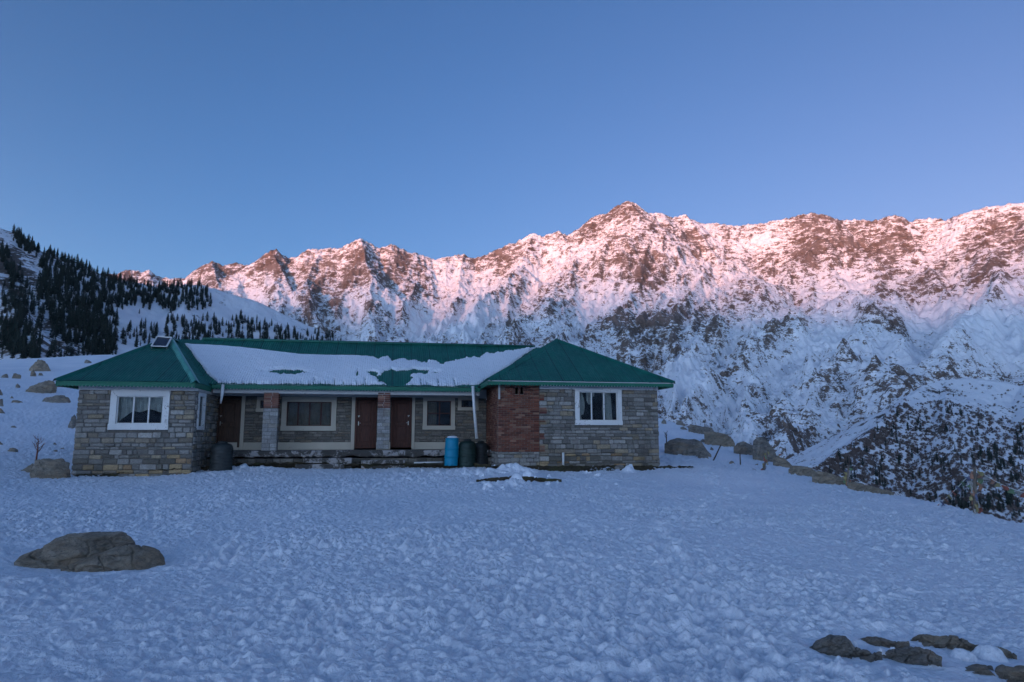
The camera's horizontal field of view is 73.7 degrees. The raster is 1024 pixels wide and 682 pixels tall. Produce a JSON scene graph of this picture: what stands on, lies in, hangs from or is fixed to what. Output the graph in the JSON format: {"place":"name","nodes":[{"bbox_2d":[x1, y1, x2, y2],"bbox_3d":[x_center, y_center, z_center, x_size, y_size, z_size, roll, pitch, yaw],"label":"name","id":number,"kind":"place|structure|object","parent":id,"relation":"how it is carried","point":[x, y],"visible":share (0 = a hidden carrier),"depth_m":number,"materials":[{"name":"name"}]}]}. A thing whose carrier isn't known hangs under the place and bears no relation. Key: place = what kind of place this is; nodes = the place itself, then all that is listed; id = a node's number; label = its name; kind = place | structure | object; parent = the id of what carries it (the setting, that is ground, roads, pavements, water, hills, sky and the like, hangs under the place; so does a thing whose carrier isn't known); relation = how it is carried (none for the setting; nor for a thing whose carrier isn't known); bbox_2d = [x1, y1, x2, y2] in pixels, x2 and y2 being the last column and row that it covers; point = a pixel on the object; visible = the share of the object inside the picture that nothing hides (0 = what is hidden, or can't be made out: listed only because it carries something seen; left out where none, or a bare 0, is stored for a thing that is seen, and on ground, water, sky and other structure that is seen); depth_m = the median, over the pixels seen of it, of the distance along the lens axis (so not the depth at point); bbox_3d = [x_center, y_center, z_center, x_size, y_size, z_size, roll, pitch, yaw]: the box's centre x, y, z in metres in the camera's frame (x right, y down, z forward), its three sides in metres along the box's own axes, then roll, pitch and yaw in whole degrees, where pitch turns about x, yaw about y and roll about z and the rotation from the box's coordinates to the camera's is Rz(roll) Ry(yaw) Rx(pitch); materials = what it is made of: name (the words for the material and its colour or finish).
{"place":"outdoors","nodes":[
{"label":"outdoors","id":0,"kind":"place"},
{"bbox_2d":[74,468,181,476],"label":"bare ground","id":1,"kind":"structure","parent":0,"point":[107,475],"depth_m":23.42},
{"bbox_2d":[0,228,336,359],"bbox_3d":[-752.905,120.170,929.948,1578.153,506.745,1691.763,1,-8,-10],"label":"forested hill","id":2,"kind":"structure","parent":0,"point":[225,306],"depth_m":807.37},
{"bbox_2d":[0,335,4,347],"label":"conifer","id":3,"kind":"object","parent":2,"relation":"on","point":[1,340],"visible":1,"depth_m":531.66,"materials":[{"name":"green plant"}]},
{"bbox_2d":[1,294,6,306],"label":"conifer","id":4,"kind":"object","parent":2,"relation":"on","point":[3,299],"visible":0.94,"depth_m":616.25,"materials":[{"name":"green plant"}]},
{"bbox_2d":[5,336,10,349],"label":"conifer","id":5,"kind":"object","parent":2,"relation":"on","point":[8,338],"visible":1,"depth_m":526.54,"materials":[{"name":"green plant"}]},
{"bbox_2d":[5,319,10,331],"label":"conifer","id":6,"kind":"object","parent":2,"relation":"on","point":[7,325],"visible":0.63,"depth_m":558.48,"materials":[{"name":"green plant"}]},
{"bbox_2d":[9,343,16,358],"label":"conifer","id":7,"kind":"object","parent":2,"relation":"on","point":[12,352],"visible":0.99,"depth_m":501.18,"materials":[{"name":"green plant"}]},
{"bbox_2d":[15,337,19,353],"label":"conifer","id":8,"kind":"object","parent":2,"relation":"on","point":[16,347],"visible":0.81,"depth_m":516.24,"materials":[{"name":"green plant"}]},
{"bbox_2d":[19,342,24,357],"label":"conifer","id":9,"kind":"object","parent":2,"relation":"on","point":[21,350],"visible":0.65,"depth_m":487.17,"materials":[{"name":"green plant"}]},
{"bbox_2d":[21,347,26,358],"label":"conifer","id":10,"kind":"object","parent":2,"relation":"on","point":[23,353],"visible":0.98,"depth_m":480.76,"materials":[{"name":"green plant"}]},
{"bbox_2d":[23,291,28,303],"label":"conifer","id":11,"kind":"object","parent":2,"relation":"on","point":[25,296],"visible":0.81,"depth_m":657.79,"materials":[{"name":"green plant"}]},
{"bbox_2d":[29,344,35,357],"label":"conifer","id":12,"kind":"object","parent":2,"relation":"on","point":[31,352],"visible":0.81,"depth_m":477.07,"materials":[{"name":"green plant"}]},
{"bbox_2d":[31,303,35,314],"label":"conifer","id":13,"kind":"object","parent":2,"relation":"on","point":[33,310],"visible":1,"depth_m":642.76,"materials":[{"name":"green plant"}]},
{"bbox_2d":[32,326,37,340],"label":"conifer","id":14,"kind":"object","parent":2,"relation":"on","point":[34,332],"visible":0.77,"depth_m":537.94,"materials":[{"name":"green plant"}]},
{"bbox_2d":[35,280,39,291],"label":"conifer","id":15,"kind":"object","parent":2,"relation":"on","point":[37,286],"visible":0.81,"depth_m":698.89,"materials":[{"name":"green plant"}]},
{"bbox_2d":[40,310,44,321],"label":"conifer","id":16,"kind":"object","parent":2,"relation":"on","point":[42,316],"visible":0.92,"depth_m":643.08,"materials":[{"name":"green plant"}]},
{"bbox_2d":[45,299,50,310],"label":"conifer","id":17,"kind":"object","parent":2,"relation":"on","point":[48,303],"visible":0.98,"depth_m":670.67,"materials":[{"name":"green plant"}]},
{"bbox_2d":[49,326,54,337],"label":"conifer","id":18,"kind":"object","parent":2,"relation":"on","point":[51,333],"visible":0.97,"depth_m":610.70,"materials":[{"name":"green plant"}]},
{"bbox_2d":[65,343,69,355],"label":"conifer","id":19,"kind":"object","parent":2,"relation":"on","point":[67,351],"visible":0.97,"depth_m":548.75,"materials":[{"name":"green plant"}]},
{"bbox_2d":[74,331,78,343],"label":"conifer","id":20,"kind":"object","parent":2,"relation":"on","point":[76,339],"visible":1,"depth_m":627.44,"materials":[{"name":"green plant"}]},
{"bbox_2d":[87,339,92,351],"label":"conifer","id":21,"kind":"object","parent":2,"relation":"on","point":[90,345],"visible":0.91,"depth_m":625.57,"materials":[{"name":"green plant"}]},
{"bbox_2d":[105,343,110,354],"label":"conifer","id":22,"kind":"object","parent":2,"relation":"on","point":[108,347],"visible":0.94,"depth_m":632.71,"materials":[{"name":"green plant"}]},
{"bbox_2d":[114,314,119,325],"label":"conifer","id":23,"kind":"object","parent":2,"relation":"on","point":[117,321],"visible":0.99,"depth_m":712.02,"materials":[{"name":"green plant"}]},
{"bbox_2d":[0,223,341,357],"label":"distant conifers","id":24,"kind":"object","parent":2,"relation":"on","point":[67,271],"visible":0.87,"depth_m":768.45,"materials":[{"name":"green plant"}]},
{"bbox_2d":[200,462,490,470],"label":"bare ground","id":25,"kind":"structure","parent":0,"point":[293,464],"depth_m":26.36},
{"bbox_2d":[0,355,1023,681],"bbox_3d":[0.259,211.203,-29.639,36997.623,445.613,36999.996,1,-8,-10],"label":"snow ground","id":26,"kind":"structure","parent":0,"point":[718,569],"depth_m":8.45,"materials":[{"name":"white snow"}]},
{"bbox_2d":[7,448,17,451],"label":"boulder","id":27,"kind":"object","parent":26,"relation":"on","point":[12,450],"visible":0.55,"depth_m":26.47,"materials":[{"name":"grey stone"}]},
{"bbox_2d":[12,373,20,378],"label":"boulder","id":28,"kind":"object","parent":26,"relation":"on","point":[16,376],"visible":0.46,"depth_m":52.99,"materials":[{"name":"grey stone"}]},
{"bbox_2d":[20,463,33,472],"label":"boulder","id":29,"kind":"object","parent":26,"relation":"on","point":[28,468],"visible":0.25,"depth_m":23.10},
{"bbox_2d":[32,435,44,459],"bbox_3d":[-17.498,3.998,25.222,0.435,1.134,0.402,-6,-10,35],"label":"sapling","id":30,"kind":"object","parent":26,"relation":"on","point":[37,444],"visible":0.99,"depth_m":25.18,"materials":[{"name":"brown plant"}]},
{"bbox_2d":[29,359,50,370],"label":"boulder","id":31,"kind":"object","parent":26,"relation":"on","point":[40,365],"visible":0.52,"depth_m":61.73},
{"bbox_2d":[25,380,56,392],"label":"boulder","id":32,"kind":"object","parent":26,"relation":"on","point":[48,386],"visible":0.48,"depth_m":45.45,"materials":[{"name":"grey stone"}]},
{"bbox_2d":[30,458,70,478],"bbox_3d":[-14.911,4.193,21.992,1.161,0.811,0.727,3,-9,-21],"label":"boulder","id":33,"kind":"object","parent":26,"relation":"on","point":[49,468],"visible":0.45,"depth_m":21.90,"materials":[{"name":"grey stone"}]},
{"bbox_2d":[42,395,70,402],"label":"boulder","id":34,"kind":"object","parent":26,"relation":"on","point":[58,399],"visible":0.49,"depth_m":41.89,"materials":[{"name":"grey stone"}]},
{"bbox_2d":[68,414,76,428],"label":"boulder","id":35,"kind":"object","parent":26,"relation":"on","point":[72,424],"visible":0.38,"depth_m":34.30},
{"bbox_2d":[14,531,135,568],"bbox_3d":[-5.684,2.767,8.938,0.693,0.475,1.353,-7,-11,41],"label":"boulder","id":36,"kind":"object","parent":26,"relation":"on","point":[64,550],"visible":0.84,"depth_m":8.77,"materials":[{"name":"grey stone"}]},
{"bbox_2d":[61,544,164,571],"bbox_3d":[-5.090,2.813,8.768,1.176,0.352,0.505,5,-9,-30],"label":"boulder","id":37,"kind":"object","parent":26,"relation":"on","point":[130,557],"visible":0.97,"depth_m":8.66,"materials":[{"name":"grey stone"}]},
{"bbox_2d":[209,441,232,470],"bbox_3d":[-10.612,4.214,24.948,0.774,1.099,0.774,1,-8,-10],"label":"water tank","id":38,"kind":"object","parent":26,"relation":"on","point":[221,455],"visible":0.98,"depth_m":24.64,"materials":[{"name":"black plastic"}]},
{"bbox_2d":[53,336,674,476],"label":"stone lodge","id":39,"kind":"structure","parent":26,"relation":"on","point":[555,402],"depth_m":26.87,"materials":[{"name":"grey stone"}]},
{"bbox_2d":[107,390,170,429],"bbox_3d":[-13.091,2.435,24.070,1.960,1.387,0.302,1,-8,-10],"label":"window","id":40,"kind":"structure","parent":39,"relation":"in","point":[122,402],"depth_m":24.05,"materials":[{"name":"white paint"}]},
{"bbox_2d":[151,336,171,348],"bbox_3d":[-14.207,0.079,27.703,0.619,0.696,1.234,3,-8,-17],"label":"solar panel","id":41,"kind":"object","parent":39,"relation":"on","point":[161,341],"visible":1,"depth_m":27.64,"materials":[{"name":"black glass"}]},
{"bbox_2d":[196,392,206,429],"bbox_3d":[-11.501,2.580,25.045,0.250,1.351,0.970,1,-8,-10],"label":"window","id":42,"kind":"structure","parent":39,"relation":"in","point":[200,423],"depth_m":25.24,"materials":[{"name":"white paint"}]},
{"bbox_2d":[215,397,241,446],"bbox_3d":[-11.451,3.303,27.608,0.922,2.038,0.190,1,-8,-10],"label":"door","id":43,"kind":"structure","parent":39,"relation":"in","point":[229,411],"depth_m":27.59,"materials":[{"name":"brown wood"}]},
{"bbox_2d":[256,397,279,411],"bbox_3d":[-9.981,2.602,27.968,0.916,0.611,0.270,1,-8,-10],"label":"window","id":44,"kind":"structure","parent":39,"relation":"in","point":[259,399],"depth_m":27.80,"materials":[{"name":"beige paint"}]},
{"bbox_2d":[280,397,336,430],"bbox_3d":[-8.375,3.013,28.213,2.206,1.388,0.302,1,-8,-10],"label":"window","id":45,"kind":"structure","parent":39,"relation":"in","point":[298,413],"depth_m":28.23,"materials":[{"name":"beige paint"}]},
{"bbox_2d":[185,343,537,387],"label":"roof snow","id":46,"kind":"structure","parent":39,"relation":"on","point":[231,364],"depth_m":28.34,"materials":[{"name":"white snow"}]},
{"bbox_2d":[354,397,376,447],"bbox_3d":[-6.111,3.414,28.543,0.887,2.106,0.190,1,-8,-10],"label":"door","id":47,"kind":"structure","parent":39,"relation":"in","point":[365,428],"depth_m":28.50,"materials":[{"name":"red wood"}]},
{"bbox_2d":[390,397,411,446],"bbox_3d":[-4.669,3.429,28.798,0.867,2.094,0.190,1,-8,-10],"label":"door","id":48,"kind":"structure","parent":39,"relation":"in","point":[401,411],"depth_m":28.76,"materials":[{"name":"red wood"}]},
{"bbox_2d":[422,397,454,429],"bbox_3d":[-3.120,3.088,29.138,1.386,1.388,0.302,1,-8,-10],"label":"window","id":49,"kind":"structure","parent":39,"relation":"in","point":[430,413],"depth_m":29.09,"materials":[{"name":"beige paint"}]},
{"bbox_2d":[458,397,478,410],"bbox_3d":[-1.891,2.705,29.394,0.904,0.583,0.270,1,-8,-10],"label":"window","id":50,"kind":"structure","parent":39,"relation":"in","point":[460,408],"depth_m":29.27,"materials":[{"name":"beige paint"}]},
{"bbox_2d":[575,387,622,424],"bbox_3d":[3.390,2.581,26.984,1.940,1.480,0.302,1,-8,-10],"label":"window","id":51,"kind":"structure","parent":39,"relation":"in","point":[606,397],"depth_m":26.96,"materials":[{"name":"white paint"}]},
{"bbox_2d":[444,438,458,465],"bbox_3d":[-2.391,4.376,27.004,0.598,1.086,0.590,1,-8,-10],"label":"water barrel","id":52,"kind":"object","parent":26,"relation":"on","point":[451,448],"visible":1,"depth_m":26.79,"materials":[{"name":"blue plastic"}]},
{"bbox_2d":[458,439,475,466],"bbox_3d":[-1.778,4.449,27.154,0.698,1.091,0.698,1,-8,-10],"label":"water tank","id":53,"kind":"object","parent":26,"relation":"on","point":[467,453],"visible":0.98,"depth_m":26.87,"materials":[{"name":"green plastic"}]},
{"bbox_2d":[475,440,488,463],"bbox_3d":[-1.268,4.576,27.842,0.624,1.031,0.624,1,-8,-10],"label":"water tank","id":54,"kind":"object","parent":26,"relation":"on","point":[482,446],"visible":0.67,"depth_m":27.58,"materials":[{"name":"black plastic"}]},
{"bbox_2d":[483,481,493,487],"bbox_3d":[-0.668,4.098,19.276,0.362,0.296,0.345,1,-8,-10],"label":"snow lump","id":55,"kind":"object","parent":26,"relation":"on","point":[489,484],"visible":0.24,"depth_m":19.19,"materials":[{"name":"white snow"}]},
{"bbox_2d":[511,473,522,479],"bbox_3d":[0.095,4.217,20.696,0.567,0.425,0.470,1,-8,-10],"label":"snow lump","id":56,"kind":"object","parent":26,"relation":"on","point":[517,475],"visible":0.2,"depth_m":20.58,"materials":[{"name":"white snow"}]},
{"bbox_2d":[476,476,561,481],"bbox_3d":[0.216,4.360,21.271,2.660,0.298,0.257,0,-8,4],"label":"stone edging","id":57,"kind":"object","parent":26,"relation":"on","point":[525,478],"visible":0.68,"depth_m":21.24,"materials":[{"name":"grey stone"}]},
{"bbox_2d":[523,468,533,476],"bbox_3d":[0.553,4.532,23.332,0.455,0.353,0.401,1,-8,-10],"label":"snow lump","id":58,"kind":"object","parent":26,"relation":"on","point":[528,472],"visible":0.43,"depth_m":23.19,"materials":[{"name":"white snow"}]},
{"bbox_2d":[676,420,685,426],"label":"boulder","id":59,"kind":"object","parent":26,"relation":"on","point":[679,422],"visible":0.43,"depth_m":44.02,"materials":[{"name":"grey stone"}]},
{"bbox_2d":[664,438,710,456],"bbox_3d":[8.395,5.232,32.614,2.171,1.198,1.278,-2,-8,13],"label":"boulder","id":60,"kind":"object","parent":26,"relation":"on","point":[686,447],"visible":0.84,"depth_m":32.33,"materials":[{"name":"grey stone"}]},
{"bbox_2d":[688,425,713,433],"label":"boulder","id":61,"kind":"object","parent":26,"relation":"on","point":[697,429],"visible":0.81,"depth_m":41.71,"materials":[{"name":"grey stone"}]},
{"bbox_2d":[698,451,708,458],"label":"boulder","id":62,"kind":"object","parent":26,"relation":"on","point":[702,454],"visible":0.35,"depth_m":31.24,"materials":[{"name":"grey stone"}]},
{"bbox_2d":[704,432,734,446],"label":"boulder","id":63,"kind":"object","parent":26,"relation":"on","point":[717,438],"visible":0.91,"depth_m":37.48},
{"bbox_2d":[734,441,752,454],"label":"boulder","id":64,"kind":"object","parent":26,"relation":"on","point":[743,447],"visible":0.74,"depth_m":34.78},
{"bbox_2d":[752,437,776,461],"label":"boulder","id":65,"kind":"object","parent":26,"relation":"on","point":[761,446],"visible":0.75,"depth_m":33.15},
{"bbox_2d":[761,449,768,469],"bbox_3d":[10.538,5.075,28.438,0.385,1.107,0.312,-3,-8,19],"label":"flag post","id":66,"kind":"object","parent":26,"relation":"on","point":[764,466],"visible":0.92,"depth_m":28.38,"materials":[{"name":"brown wood"}]},
{"bbox_2d":[773,456,791,467],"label":"boulder","id":67,"kind":"object","parent":26,"relation":"on","point":[779,461],"visible":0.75,"depth_m":30.85,"materials":[{"name":"grey stone"}]},
{"bbox_2d":[788,466,815,476],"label":"boulder","id":68,"kind":"object","parent":26,"relation":"on","point":[802,470],"visible":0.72,"depth_m":26.27,"materials":[{"name":"grey stone"}]},
{"bbox_2d":[809,634,852,658],"bbox_3d":[2.719,2.596,5.832,0.299,0.170,0.368,6,-10,-36],"label":"boulder","id":69,"kind":"object","parent":26,"relation":"on","point":[833,645],"visible":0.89,"depth_m":5.77,"materials":[{"name":"grey stone"}]},
{"bbox_2d":[812,471,851,484],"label":"boulder","id":70,"kind":"object","parent":26,"relation":"on","point":[820,477],"visible":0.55,"depth_m":23.52,"materials":[{"name":"grey stone"}]},
{"bbox_2d":[842,466,852,485],"bbox_3d":[11.369,4.708,23.128,0.358,0.964,0.265,1,-8,-10],"label":"flag post","id":71,"kind":"object","parent":26,"relation":"on","point":[846,476],"visible":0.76,"depth_m":23.11,"materials":[{"name":"brown wood"}]},
{"bbox_2d":[842,646,882,661],"bbox_3d":[2.895,2.621,5.722,0.376,0.107,0.161,-5,-10,33],"label":"boulder","id":72,"kind":"object","parent":26,"relation":"on","point":[863,654],"visible":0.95,"depth_m":5.69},
{"bbox_2d":[847,482,893,494],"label":"boulder","id":73,"kind":"object","parent":26,"relation":"on","point":[856,486],"visible":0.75,"depth_m":21.74,"materials":[{"name":"grey stone"}]},
{"bbox_2d":[877,648,885,654],"bbox_3d":[3.125,2.639,5.769,0.072,0.097,0.066,1,-8,-10],"label":"snow lump","id":74,"kind":"object","parent":26,"relation":"on","point":[882,650],"visible":0.34,"depth_m":5.75,"materials":[{"name":"white snow"}]},
{"bbox_2d":[860,636,909,647],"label":"boulder","id":75,"kind":"object","parent":26,"relation":"on","point":[878,641],"visible":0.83,"depth_m":6.04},
{"bbox_2d":[882,646,941,666],"bbox_3d":[3.309,2.613,5.663,0.444,0.152,0.248,-5,-9,32],"label":"boulder","id":76,"kind":"object","parent":26,"relation":"on","point":[915,655],"visible":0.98,"depth_m":5.61,"materials":[{"name":"grey stone"}]},
{"bbox_2d":[910,634,977,651],"bbox_3d":[3.875,2.710,6.140,0.528,0.144,0.254,-4,-9,27],"label":"boulder","id":77,"kind":"object","parent":26,"relation":"on","point":[951,642],"visible":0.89,"depth_m":6.08,"materials":[{"name":"grey stone"}]},
{"bbox_2d":[948,648,977,661],"bbox_3d":[3.844,2.676,5.820,0.203,0.119,0.216,1,-8,-10],"label":"snow lump","id":78,"kind":"object","parent":26,"relation":"on","point":[963,654],"visible":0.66,"depth_m":5.77,"materials":[{"name":"white snow"}]},
{"bbox_2d":[966,468,982,513],"bbox_3d":[11.417,3.831,16.819,0.252,1.392,0.358,8,-11,-44],"label":"flag post","id":79,"kind":"object","parent":26,"relation":"on","point":[973,497],"visible":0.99,"depth_m":16.83,"materials":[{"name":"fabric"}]},
{"bbox_2d":[937,470,972,505],"bbox_3d":[11.494,3.850,17.696,0.143,1.193,1.762,0,-8,2],"label":"prayer flag string","id":80,"kind":"object","parent":79,"relation":"hanging from","point":[958,488],"visible":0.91,"depth_m":17.75,"materials":[{"name":"multicoloured fabric"}]},
{"bbox_2d":[976,469,1023,496],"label":"prayer flag string","id":81,"kind":"object","parent":79,"relation":"hanging from","point":[1004,487],"visible":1,"depth_m":16.15,"materials":[{"name":"multicoloured fabric"}]},
{"bbox_2d":[971,644,1008,662],"bbox_3d":[4.119,2.695,5.895,0.267,0.136,0.240,1,-8,-10],"label":"snow lump","id":82,"kind":"object","parent":26,"relation":"on","point":[987,652],"visible":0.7,"depth_m":5.84,"materials":[{"name":"white snow"}]},
{"bbox_2d":[995,646,1016,659],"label":"boulder","id":83,"kind":"object","parent":26,"relation":"on","point":[1007,653],"visible":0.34,"depth_m":5.91,"materials":[{"name":"grey stone"}]},
{"bbox_2d":[0,0,1023,278],"label":"sky","id":84,"kind":"structure","parent":0,"point":[170,139],"materials":[{"name":"blue"}]},
{"bbox_2d":[106,201,1023,459],"bbox_3d":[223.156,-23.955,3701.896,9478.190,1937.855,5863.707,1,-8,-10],"label":"mountain range","id":85,"kind":"structure","parent":0,"point":[786,338],"depth_m":3441.24,"materials":[{"name":"white snow"}]},
{"bbox_2d":[486,465,692,471],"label":"bare ground","id":86,"kind":"structure","parent":0,"point":[563,468],"depth_m":25.91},
{"bbox_2d":[614,465,623,468],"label":"stone","id":87,"kind":"object","parent":86,"relation":"on","point":[619,467],"visible":0.36,"depth_m":25.77,"materials":[{"name":"grey stone"}]},
{"bbox_2d":[787,378,1023,522],"bbox_3d":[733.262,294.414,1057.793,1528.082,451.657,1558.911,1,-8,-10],"label":"wooded spur","id":88,"kind":"structure","parent":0,"point":[816,454],"depth_m":795.77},
{"bbox_2d":[812,383,1023,522],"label":"bare scrub","id":89,"kind":"object","parent":88,"relation":"on","point":[877,440],"visible":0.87,"depth_m":685.47,"materials":[{"name":"brown plant"}]},
{"bbox_2d":[852,390,1023,517],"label":"spur conifers","id":90,"kind":"object","parent":88,"relation":"on","point":[991,456],"visible":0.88,"depth_m":676.29,"materials":[{"name":"green plant"}]},
{"bbox_2d":[997,501,1000,511],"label":"conifer","id":91,"kind":"object","parent":88,"relation":"on","point":[998,507],"visible":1,"depth_m":560.61,"materials":[{"name":"green plant"}]},
{"bbox_2d":[1005,494,1011,504],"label":"conifer","id":92,"kind":"object","parent":88,"relation":"on","point":[1007,501],"visible":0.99,"depth_m":576.47,"materials":[{"name":"green plant"}]}
]}

